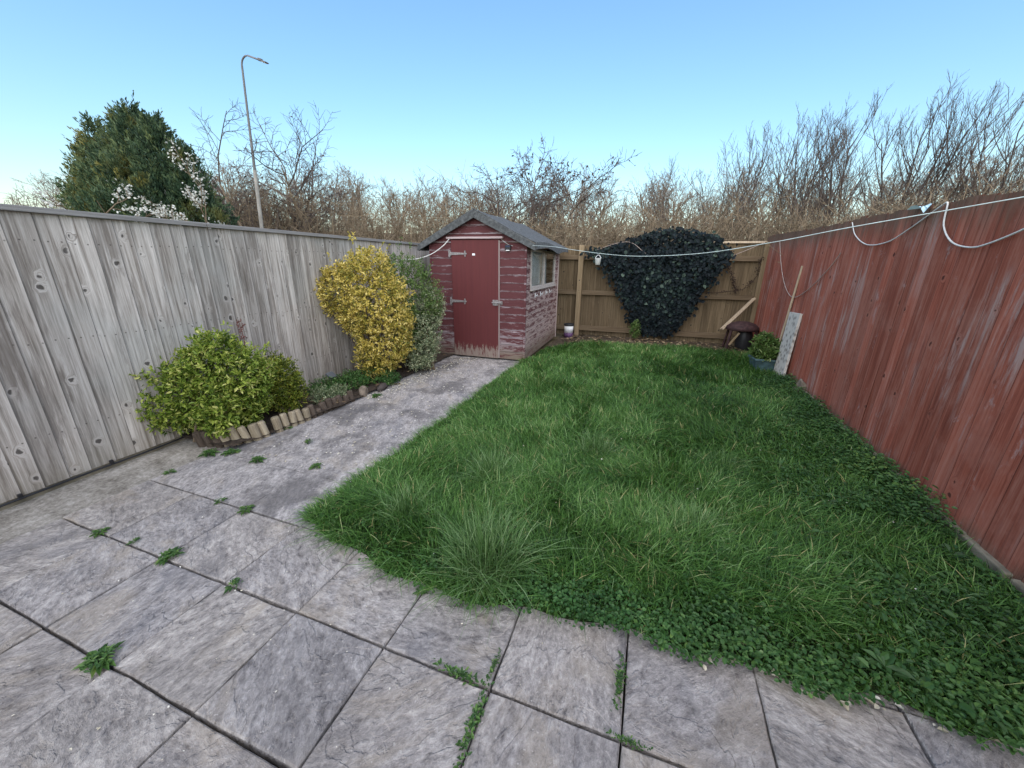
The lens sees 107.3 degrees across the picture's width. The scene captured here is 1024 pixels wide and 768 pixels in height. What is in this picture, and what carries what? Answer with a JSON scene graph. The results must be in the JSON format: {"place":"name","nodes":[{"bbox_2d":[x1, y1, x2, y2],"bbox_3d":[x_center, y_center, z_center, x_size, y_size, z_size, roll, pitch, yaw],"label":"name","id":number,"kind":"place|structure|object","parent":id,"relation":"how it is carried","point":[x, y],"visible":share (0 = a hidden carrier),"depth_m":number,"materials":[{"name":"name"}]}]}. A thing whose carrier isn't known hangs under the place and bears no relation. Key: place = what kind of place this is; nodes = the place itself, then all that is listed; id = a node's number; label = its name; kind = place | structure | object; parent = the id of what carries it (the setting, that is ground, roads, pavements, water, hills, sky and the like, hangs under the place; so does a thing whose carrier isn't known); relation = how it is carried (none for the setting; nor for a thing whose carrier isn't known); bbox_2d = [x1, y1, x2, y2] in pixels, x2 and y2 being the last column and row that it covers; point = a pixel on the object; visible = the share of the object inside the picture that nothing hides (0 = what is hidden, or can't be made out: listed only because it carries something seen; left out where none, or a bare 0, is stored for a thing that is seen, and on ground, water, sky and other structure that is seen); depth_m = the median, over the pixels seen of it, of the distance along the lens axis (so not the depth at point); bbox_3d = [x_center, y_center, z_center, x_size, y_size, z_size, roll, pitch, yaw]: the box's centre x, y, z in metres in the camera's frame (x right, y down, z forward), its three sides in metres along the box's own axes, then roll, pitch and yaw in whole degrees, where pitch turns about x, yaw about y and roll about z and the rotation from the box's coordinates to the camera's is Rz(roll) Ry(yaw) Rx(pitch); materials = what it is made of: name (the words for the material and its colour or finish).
{"place":"outdoors","nodes":[
{"label":"outdoors","id":0,"kind":"place"},
{"bbox_2d":[0,438,224,543],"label":"concrete strip","id":1,"kind":"object","parent":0,"point":[38,512],"visible":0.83,"depth_m":2.52,"materials":[{"name":"concrete"}]},
{"bbox_2d":[151,354,532,533],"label":"path","id":2,"kind":"structure","parent":0,"point":[271,486],"depth_m":3.10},
{"bbox_2d":[247,423,262,440],"bbox_3d":[-2.198,0.420,3.230,0.079,0.170,0.079,-8,15,19],"label":"edging log","id":3,"kind":"object","parent":2,"relation":"on","point":[254,430],"visible":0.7,"depth_m":3.20,"materials":[{"name":"brown wood"}]},
{"bbox_2d":[180,351,452,446],"bbox_3d":[-1.883,-0.040,4.735,0.840,0.046,3.650,6,19,16],"label":"flower bed","id":4,"kind":"object","parent":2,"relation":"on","point":[402,371],"visible":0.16,"depth_m":3.98,"materials":[{"name":"soil"}]},
{"bbox_2d":[129,320,278,441],"bbox_3d":[-2.528,-0.028,3.124,1.070,1.004,0.690,-11,21,-33],"label":"leafy bush","id":5,"kind":"object","parent":4,"relation":"on","point":[226,405],"visible":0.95,"depth_m":3.02,"materials":[{"name":"green plant"}]},
{"bbox_2d":[249,350,308,413],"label":"leafy bush","id":6,"kind":"object","parent":4,"relation":"on","point":[284,403],"visible":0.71,"depth_m":3.61,"materials":[{"name":"green plant"}]},
{"bbox_2d":[308,381,347,404],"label":"spreading plant","id":7,"kind":"object","parent":4,"relation":"on","point":[332,393],"visible":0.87,"depth_m":4.02,"materials":[{"name":"green plant"}]},
{"bbox_2d":[306,363,395,395],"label":"spreading plant","id":8,"kind":"object","parent":4,"relation":"on","point":[365,379],"visible":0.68,"depth_m":4.47,"materials":[{"name":"green plant"}]},
{"bbox_2d":[314,231,416,380],"bbox_3d":[-1.779,-0.906,4.600,1.251,1.774,0.883,-1,18,-4],"label":"golden bush","id":9,"kind":"object","parent":4,"relation":"on","point":[345,276],"visible":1,"depth_m":4.43,"materials":[{"name":"yellow plant"}]},
{"bbox_2d":[378,372,401,384],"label":"spreading plant","id":10,"kind":"object","parent":4,"relation":"on","point":[391,379],"visible":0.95,"depth_m":4.64,"materials":[{"name":"green plant"}]},
{"bbox_2d":[381,237,443,367],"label":"leafy bush","id":11,"kind":"object","parent":4,"relation":"on","point":[412,282],"visible":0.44,"depth_m":4.98,"materials":[{"name":"green plant"}]},
{"bbox_2d":[405,281,445,372],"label":"leafy bush","id":12,"kind":"object","parent":4,"relation":"on","point":[429,345],"visible":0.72,"depth_m":5.11,"materials":[{"name":"green plant"}]},
{"bbox_2d":[417,208,567,359],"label":"garden shed","id":13,"kind":"structure","parent":2,"relation":"on","point":[501,301],"depth_m":5.78,"materials":[{"name":"paint"}]},
{"bbox_2d":[448,240,502,357],"bbox_3d":[-0.559,-1.278,5.795,0.870,1.755,0.049,7,19,17],"label":"door","id":14,"kind":"structure","parent":13,"relation":"in","point":[475,302],"depth_m":5.78,"materials":[{"name":"paint"}]},
{"bbox_2d":[528,249,555,290],"bbox_3d":[0.521,-1.912,6.398,0.119,0.700,1.700,7,19,17],"label":"window","id":15,"kind":"structure","parent":13,"relation":"in","point":[542,269],"depth_m":6.28,"materials":[{"name":"white wood"}]},
{"bbox_2d":[505,196,1023,255],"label":"washing line","id":16,"kind":"object","parent":13,"relation":"attached to","point":[829,231],"visible":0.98,"depth_m":2.14,"materials":[{"name":"plastic"}]},
{"bbox_2d":[12,357,1023,759],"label":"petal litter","id":17,"kind":"object","parent":2,"relation":"on","point":[536,619],"visible":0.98,"depth_m":1.46,"materials":[{"name":"plant"}]},
{"bbox_2d":[0,480,1023,767],"bbox_3d":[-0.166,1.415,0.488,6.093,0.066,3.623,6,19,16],"label":"patio","id":18,"kind":"structure","parent":0,"point":[372,686],"depth_m":1.39,"materials":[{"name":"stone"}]},
{"bbox_2d":[71,640,125,678],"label":"joint weed","id":19,"kind":"object","parent":18,"relation":"on","point":[93,657],"visible":1,"depth_m":1.43,"materials":[{"name":"green plant"}]},
{"bbox_2d":[154,546,184,565],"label":"joint weed","id":20,"kind":"object","parent":18,"relation":"on","point":[164,557],"visible":1,"depth_m":1.94,"materials":[{"name":"green plant"}]},
{"bbox_2d":[433,657,494,686],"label":"joint moss","id":21,"kind":"object","parent":18,"relation":"on","point":[450,669],"visible":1,"depth_m":1.40,"materials":[{"name":"green plant"}]},
{"bbox_2d":[453,668,494,767],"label":"joint moss","id":22,"kind":"object","parent":18,"relation":"on","point":[472,723],"visible":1,"depth_m":1.25,"materials":[{"name":"green plant"}]},
{"bbox_2d":[610,650,627,711],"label":"joint moss","id":23,"kind":"object","parent":18,"relation":"on","point":[619,679],"visible":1,"depth_m":1.39,"materials":[{"name":"green plant"}]},
{"bbox_2d":[604,728,652,750],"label":"joint moss","id":24,"kind":"object","parent":18,"relation":"on","point":[625,739],"visible":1,"depth_m":1.21,"materials":[{"name":"green plant"}]},
{"bbox_2d":[0,0,1023,238],"label":"sky","id":25,"kind":"structure","parent":0,"point":[440,85],"materials":[{"name":"blue"}]},
{"bbox_2d":[342,231,733,355],"bbox_3d":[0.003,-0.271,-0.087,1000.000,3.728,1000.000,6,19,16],"label":"ground","id":26,"kind":"structure","parent":0,"point":[552,340],"depth_m":8.08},
{"bbox_2d":[12,169,67,207],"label":"woodland tree","id":27,"kind":"object","parent":26,"relation":"on","point":[53,189],"visible":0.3,"depth_m":17.36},
{"bbox_2d":[32,139,224,225],"bbox_3d":[-6.019,-2.482,6.653,1.669,3.467,3.168,-4,18,-14],"label":"blossom tree","id":28,"kind":"object","parent":26,"relation":"on","point":[157,213],"visible":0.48,"depth_m":6.57,"materials":[{"name":"white plant"}]},
{"bbox_2d":[42,90,242,228],"bbox_3d":[-7.918,-3.504,7.940,4.396,4.557,2.494,6,19,16],"label":"conifer tree","id":29,"kind":"object","parent":26,"relation":"on","point":[132,147],"visible":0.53,"depth_m":7.25,"materials":[{"name":"green plant"}]},
{"bbox_2d":[0,203,433,510],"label":"timber fence","id":30,"kind":"object","parent":26,"relation":"on","point":[94,313],"visible":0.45,"depth_m":2.75,"materials":[{"name":"wood"}]},
{"bbox_2d":[0,433,184,507],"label":"black cable","id":31,"kind":"object","parent":30,"relation":"attached to","point":[20,496],"visible":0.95,"depth_m":2.62,"materials":[{"name":"plastic"}]},
{"bbox_2d":[202,151,262,206],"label":"woodland tree","id":32,"kind":"object","parent":26,"relation":"on","point":[223,170],"visible":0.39,"depth_m":22.29,"materials":[{"name":"plant"}]},
{"bbox_2d":[106,100,360,234],"bbox_3d":[-8.127,-5.881,12.712,6.024,6.231,6.458,1,18,1],"label":"bare tree","id":33,"kind":"object","parent":26,"relation":"on","point":[284,174],"visible":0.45,"depth_m":12.06,"materials":[{"name":"brown plant"}]},
{"bbox_2d":[241,55,268,232],"bbox_3d":[-6.739,-5.119,10.478,1.317,6.608,0.113,6,19,16],"label":"street lamp","id":34,"kind":"object","parent":26,"relation":"on","point":[255,170],"visible":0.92,"depth_m":10.17,"materials":[{"name":"grey metal"}]},
{"bbox_2d":[227,159,302,234],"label":"bare tree","id":35,"kind":"object","parent":26,"relation":"on","point":[269,209],"visible":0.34,"depth_m":11.95,"materials":[{"name":"brown plant"}]},
{"bbox_2d":[263,157,336,220],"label":"woodland tree","id":36,"kind":"object","parent":26,"relation":"on","point":[300,181],"visible":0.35,"depth_m":24.47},
{"bbox_2d":[315,162,363,230],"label":"woodland tree","id":37,"kind":"object","parent":26,"relation":"on","point":[336,187],"visible":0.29,"depth_m":25.95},
{"bbox_2d":[311,166,381,228],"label":"woodland tree","id":38,"kind":"object","parent":26,"relation":"on","point":[350,194],"visible":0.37,"depth_m":23.12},
{"bbox_2d":[327,159,387,229],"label":"woodland tree","id":39,"kind":"object","parent":26,"relation":"on","point":[358,196],"visible":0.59,"depth_m":21.86,"materials":[{"name":"plant"}]},
{"bbox_2d":[200,160,521,245],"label":"undergrowth","id":40,"kind":"object","parent":26,"relation":"on","point":[380,229],"visible":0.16,"depth_m":11.97,"materials":[{"name":"brown plant"}]},
{"bbox_2d":[368,178,427,227],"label":"woodland tree","id":41,"kind":"object","parent":26,"relation":"on","point":[388,201],"visible":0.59,"depth_m":26.14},
{"bbox_2d":[373,178,423,232],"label":"woodland tree","id":42,"kind":"object","parent":26,"relation":"on","point":[397,199],"visible":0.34,"depth_m":30.28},
{"bbox_2d":[398,171,446,232],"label":"woodland tree","id":43,"kind":"object","parent":26,"relation":"on","point":[423,192],"visible":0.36,"depth_m":29.95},
{"bbox_2d":[395,172,453,234],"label":"woodland tree","id":44,"kind":"object","parent":26,"relation":"on","point":[417,200],"visible":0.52,"depth_m":23.88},
{"bbox_2d":[4,181,878,244],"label":"undergrowth","id":45,"kind":"object","parent":26,"relation":"on","point":[22,204],"visible":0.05,"depth_m":18.78,"materials":[{"name":"plant"}]},
{"bbox_2d":[449,167,515,213],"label":"woodland tree","id":46,"kind":"object","parent":26,"relation":"on","point":[478,191],"visible":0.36,"depth_m":23.69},
{"bbox_2d":[435,164,540,242],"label":"bare tree","id":47,"kind":"object","parent":26,"relation":"on","point":[489,192],"visible":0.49,"depth_m":11.96,"materials":[{"name":"brown plant"}]},
{"bbox_2d":[476,134,641,242],"bbox_3d":[0.871,-4.856,11.562,5.392,5.131,3.543,20,26,46],"label":"thorny tree","id":48,"kind":"object","parent":26,"relation":"on","point":[541,201],"visible":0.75,"depth_m":10.99,"materials":[{"name":"brown plant"}]},
{"bbox_2d":[523,203,599,244],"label":"bare shrub","id":49,"kind":"object","parent":26,"relation":"on","point":[561,226],"visible":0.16,"depth_m":9.45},
{"bbox_2d":[547,162,603,229],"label":"woodland tree","id":50,"kind":"object","parent":26,"relation":"on","point":[580,199],"visible":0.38,"depth_m":25.13,"materials":[{"name":"plant"}]},
{"bbox_2d":[555,172,620,237],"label":"woodland tree","id":51,"kind":"object","parent":26,"relation":"on","point":[589,199],"visible":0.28,"depth_m":26.66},
{"bbox_2d":[565,169,622,233],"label":"woodland tree","id":52,"kind":"object","parent":26,"relation":"on","point":[608,183],"visible":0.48,"depth_m":25.19,"materials":[{"name":"plant"}]},
{"bbox_2d":[557,183,715,245],"bbox_3d":[2.596,-2.932,9.061,3.450,3.032,2.878,-7,20,-23],"label":"bare shrub","id":53,"kind":"object","parent":26,"relation":"on","point":[588,236],"visible":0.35,"depth_m":8.58,"materials":[{"name":"plant"}]},
{"bbox_2d":[592,191,685,242],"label":"bare shrub","id":54,"kind":"object","parent":26,"relation":"on","point":[632,218],"visible":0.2,"depth_m":9.29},
{"bbox_2d":[627,187,672,233],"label":"woodland tree","id":55,"kind":"object","parent":26,"relation":"on","point":[643,204],"visible":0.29,"depth_m":23.10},
{"bbox_2d":[619,167,687,230],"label":"woodland tree","id":56,"kind":"object","parent":26,"relation":"on","point":[641,202],"visible":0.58,"depth_m":21.98,"materials":[{"name":"plant"}]},
{"bbox_2d":[632,152,678,230],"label":"bare tree","id":57,"kind":"object","parent":26,"relation":"on","point":[657,207],"visible":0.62,"depth_m":11.41,"materials":[{"name":"brown plant"}]},
{"bbox_2d":[543,241,769,343],"bbox_3d":[1.794,-1.877,7.634,5.774,1.882,0.158,6,19,16],"label":"timber fence","id":58,"kind":"object","parent":26,"relation":"on","point":[589,302],"visible":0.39,"depth_m":7.47,"materials":[{"name":"brown wood"}]},
{"bbox_2d":[579,226,763,338],"bbox_3d":[2.880,-1.898,7.186,3.212,2.072,0.577,6,19,16],"label":"ivy plant","id":59,"kind":"object","parent":58,"relation":"attached to","point":[643,271],"visible":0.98,"depth_m":7.04,"materials":[{"name":"green plant"}]},
{"bbox_2d":[462,185,850,245],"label":"undergrowth","id":60,"kind":"object","parent":26,"relation":"on","point":[758,224],"visible":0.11,"depth_m":8.54,"materials":[{"name":"brown plant"}]},
{"bbox_2d":[641,170,695,225],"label":"woodland tree","id":61,"kind":"object","parent":26,"relation":"on","point":[673,193],"visible":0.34,"depth_m":26.18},
{"bbox_2d":[638,168,701,226],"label":"woodland tree","id":62,"kind":"object","parent":26,"relation":"on","point":[684,189],"visible":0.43,"depth_m":25.48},
{"bbox_2d":[597,192,746,243],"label":"bare shrub","id":63,"kind":"object","parent":26,"relation":"on","point":[694,220],"visible":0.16,"depth_m":7.82,"materials":[{"name":"plant"}]},
{"bbox_2d":[625,171,792,243],"bbox_3d":[4.241,-3.002,8.947,3.726,3.275,3.108,5,18,13],"label":"bare shrub","id":64,"kind":"object","parent":26,"relation":"on","point":[726,212],"visible":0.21,"depth_m":8.10,"materials":[{"name":"plant"}]},
{"bbox_2d":[687,179,745,229],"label":"woodland tree","id":65,"kind":"object","parent":26,"relation":"on","point":[713,204],"visible":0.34,"depth_m":22.14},
{"bbox_2d":[681,132,773,235],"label":"bare tree","id":66,"kind":"object","parent":26,"relation":"on","point":[725,184],"visible":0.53,"depth_m":10.47,"materials":[{"name":"brown plant"}]},
{"bbox_2d":[694,120,787,232],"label":"bare tree","id":67,"kind":"object","parent":26,"relation":"on","point":[757,169],"visible":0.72,"depth_m":9.64,"materials":[{"name":"brown plant"}]},
{"bbox_2d":[709,145,787,225],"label":"woodland tree","id":68,"kind":"object","parent":26,"relation":"on","point":[741,182],"visible":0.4,"depth_m":22.96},
{"bbox_2d":[731,161,805,227],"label":"woodland tree","id":69,"kind":"object","parent":26,"relation":"on","point":[763,195],"visible":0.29,"depth_m":22.13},
{"bbox_2d":[701,176,847,240],"bbox_3d":[5.340,-2.710,8.475,2.878,3.032,3.450,-7,19,-23],"label":"bare shrub","id":70,"kind":"object","parent":26,"relation":"on","point":[789,225],"visible":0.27,"depth_m":7.53,"materials":[{"name":"plant"}]},
{"bbox_2d":[757,147,864,221],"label":"woodland tree","id":71,"kind":"object","parent":26,"relation":"on","point":[806,178],"visible":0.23,"depth_m":21.12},
{"bbox_2d":[762,104,870,232],"bbox_3d":[7.477,-4.456,10.116,2.612,5.503,1.584,-11,21,-32],"label":"bare tree","id":72,"kind":"object","parent":26,"relation":"on","point":[786,174],"visible":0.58,"depth_m":9.60,"materials":[{"name":"brown plant"}]},
{"bbox_2d":[767,93,882,229],"bbox_3d":[7.178,-3.994,9.348,1.657,5.123,1.414,2,21,7],"label":"bare tree","id":73,"kind":"object","parent":26,"relation":"on","point":[812,180],"visible":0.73,"depth_m":8.92,"materials":[{"name":"brown plant"}]},
{"bbox_2d":[772,108,891,228],"bbox_3d":[7.513,-3.940,9.369,2.063,4.967,1.766,12,21,32],"label":"bare tree","id":74,"kind":"object","parent":26,"relation":"on","point":[839,182],"visible":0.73,"depth_m":8.68,"materials":[{"name":"brown plant"}]},
{"bbox_2d":[803,81,894,225],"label":"bare tree","id":75,"kind":"object","parent":26,"relation":"on","point":[849,165],"visible":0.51,"depth_m":9.17,"materials":[{"name":"brown plant"}]},
{"bbox_2d":[816,164,928,220],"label":"woodland tree","id":76,"kind":"object","parent":26,"relation":"on","point":[853,198],"visible":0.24,"depth_m":18.86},
{"bbox_2d":[724,148,1023,280],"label":"undergrowth","id":77,"kind":"object","parent":26,"relation":"on","point":[894,206],"visible":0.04,"depth_m":6.71,"materials":[{"name":"brown plant"}]},
{"bbox_2d":[751,191,1023,597],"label":"timber fence","id":78,"kind":"object","parent":26,"relation":"on","point":[907,354],"visible":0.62,"depth_m":2.44,"materials":[{"name":"wood"}]},
{"bbox_2d":[943,202,1023,247],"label":"rope","id":79,"kind":"object","parent":78,"relation":"attached to","point":[950,240],"visible":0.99,"depth_m":2.25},
{"bbox_2d":[860,156,968,213],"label":"woodland tree","id":80,"kind":"object","parent":26,"relation":"on","point":[911,188],"visible":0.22,"depth_m":17.08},
{"bbox_2d":[843,89,989,217],"bbox_3d":[8.942,-3.837,8.838,2.110,5.144,1.845,-5,19,-16],"label":"bare tree","id":81,"kind":"object","parent":26,"relation":"on","point":[928,175],"visible":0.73,"depth_m":8.19,"materials":[{"name":"brown plant"}]},
{"bbox_2d":[848,69,1023,215],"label":"bare tree","id":82,"kind":"object","parent":26,"relation":"on","point":[903,155],"visible":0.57,"depth_m":8.64,"materials":[{"name":"brown plant"}]},
{"bbox_2d":[903,92,1023,209],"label":"bare tree","id":83,"kind":"object","parent":26,"relation":"on","point":[960,159],"visible":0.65,"depth_m":7.75,"materials":[{"name":"brown plant"}]},
{"bbox_2d":[933,146,1023,198],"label":"woodland tree","id":84,"kind":"object","parent":26,"relation":"on","point":[980,177],"visible":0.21,"depth_m":16.64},
{"bbox_2d":[943,127,1023,194],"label":"woodland tree","id":85,"kind":"object","parent":26,"relation":"on","point":[993,159],"visible":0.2,"depth_m":16.66,"materials":[{"name":"plant"}]},
{"bbox_2d":[945,112,1023,199],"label":"bare tree","id":86,"kind":"object","parent":26,"relation":"on","point":[1009,174],"visible":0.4,"depth_m":7.98,"materials":[{"name":"brown plant"}]},
{"bbox_2d":[946,82,1023,200],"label":"bare tree","id":87,"kind":"object","parent":26,"relation":"on","point":[1006,163],"visible":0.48,"depth_m":8.10,"materials":[{"name":"brown plant"}]},
{"bbox_2d":[548,334,748,351],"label":"bare soil ground","id":88,"kind":"structure","parent":0,"point":[561,339],"depth_m":7.32,"materials":[{"name":"soil"}]},
{"bbox_2d":[298,333,747,402],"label":"dead leaf litter","id":89,"kind":"object","parent":88,"relation":"on","point":[655,340],"visible":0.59,"depth_m":7.12,"materials":[{"name":"brown plant"}]},
{"bbox_2d":[628,319,640,340],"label":"shrub","id":90,"kind":"object","parent":88,"relation":"on","point":[634,328],"visible":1,"depth_m":7.40,"materials":[{"name":"green plant"}]},
{"bbox_2d":[721,321,759,350],"bbox_3d":[4.038,-0.835,6.656,0.530,0.537,0.424,6,19,16],"label":"garden stool","id":91,"kind":"object","parent":88,"relation":"on","point":[743,337],"visible":0.81,"depth_m":6.56,"materials":[{"name":"red metal"}]},
{"bbox_2d":[282,339,1023,747],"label":"lawn","id":92,"kind":"structure","parent":0,"point":[711,623],"depth_m":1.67,"materials":[{"name":"plant"}]},
{"bbox_2d":[343,478,447,538],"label":"grass tussock","id":93,"kind":"object","parent":92,"relation":"on","point":[397,504],"depth_m":2.20,"materials":[{"name":"plant"}]},
{"bbox_2d":[444,442,535,491],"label":"grass tussock","id":94,"kind":"object","parent":92,"relation":"on","point":[487,462],"depth_m":2.60,"materials":[{"name":"plant"}]},
{"bbox_2d":[399,491,588,647],"bbox_3d":[-0.045,0.774,1.857,1.003,0.295,1.006,-5,19,-16],"label":"grass tussock","id":95,"kind":"object","parent":92,"relation":"on","point":[477,546],"depth_m":1.81,"materials":[{"name":"plant"}]},
{"bbox_2d":[554,428,633,463],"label":"grass tussock","id":96,"kind":"object","parent":92,"relation":"on","point":[602,445],"depth_m":2.96,"materials":[{"name":"plant"}]},
{"bbox_2d":[311,372,1023,755],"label":"clover leaves","id":97,"kind":"object","parent":92,"relation":"on","point":[601,616],"visible":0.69,"depth_m":1.57,"materials":[{"name":"plant"}]},
{"bbox_2d":[640,493,766,573],"bbox_3d":[1.013,0.781,2.004,0.735,0.216,0.716,6,19,16],"label":"grass tussock","id":98,"kind":"object","parent":92,"relation":"on","point":[693,518],"depth_m":2.07,"materials":[{"name":"plant"}]},
{"bbox_2d":[686,444,769,478],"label":"grass tussock","id":99,"kind":"object","parent":92,"relation":"on","point":[725,465],"depth_m":2.70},
{"bbox_2d":[748,355,775,371],"bbox_3d":[3.612,-0.252,5.310,0.465,0.240,0.285,5,18,13],"label":"planter trough","id":100,"kind":"object","parent":92,"relation":"on","point":[761,364],"visible":0.42,"depth_m":5.21,"materials":[{"name":"blue plastic"}]},
{"bbox_2d":[748,330,781,364],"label":"potted plant","id":101,"kind":"object","parent":100,"relation":"on","point":[764,349],"visible":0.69,"depth_m":5.17,"materials":[{"name":"green plant"}]},
{"bbox_2d":[774,312,802,378],"bbox_3d":[3.581,-0.483,4.917,0.075,0.896,0.379,6,19,16],"label":"leaning board","id":102,"kind":"object","parent":92,"relation":"on","point":[788,340],"visible":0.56,"depth_m":4.86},
{"bbox_2d":[774,266,802,359],"bbox_3d":[3.708,-0.834,5.116,0.029,1.472,0.112,-16,24,-42],"label":"wooden pole","id":103,"kind":"object","parent":92,"relation":"on","point":[790,305],"visible":0.58,"depth_m":5.02,"materials":[{"name":"brown wood"}]},
{"bbox_2d":[636,368,1023,754],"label":"broadleaf weeds","id":104,"kind":"object","parent":92,"relation":"on","point":[969,707],"visible":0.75,"depth_m":1.60,"materials":[{"name":"green plant"}]},
{"bbox_2d":[861,644,916,680],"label":"dock plant","id":105,"kind":"object","parent":104,"relation":"on","point":[887,662],"visible":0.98,"depth_m":1.39,"materials":[{"name":"green plant"}]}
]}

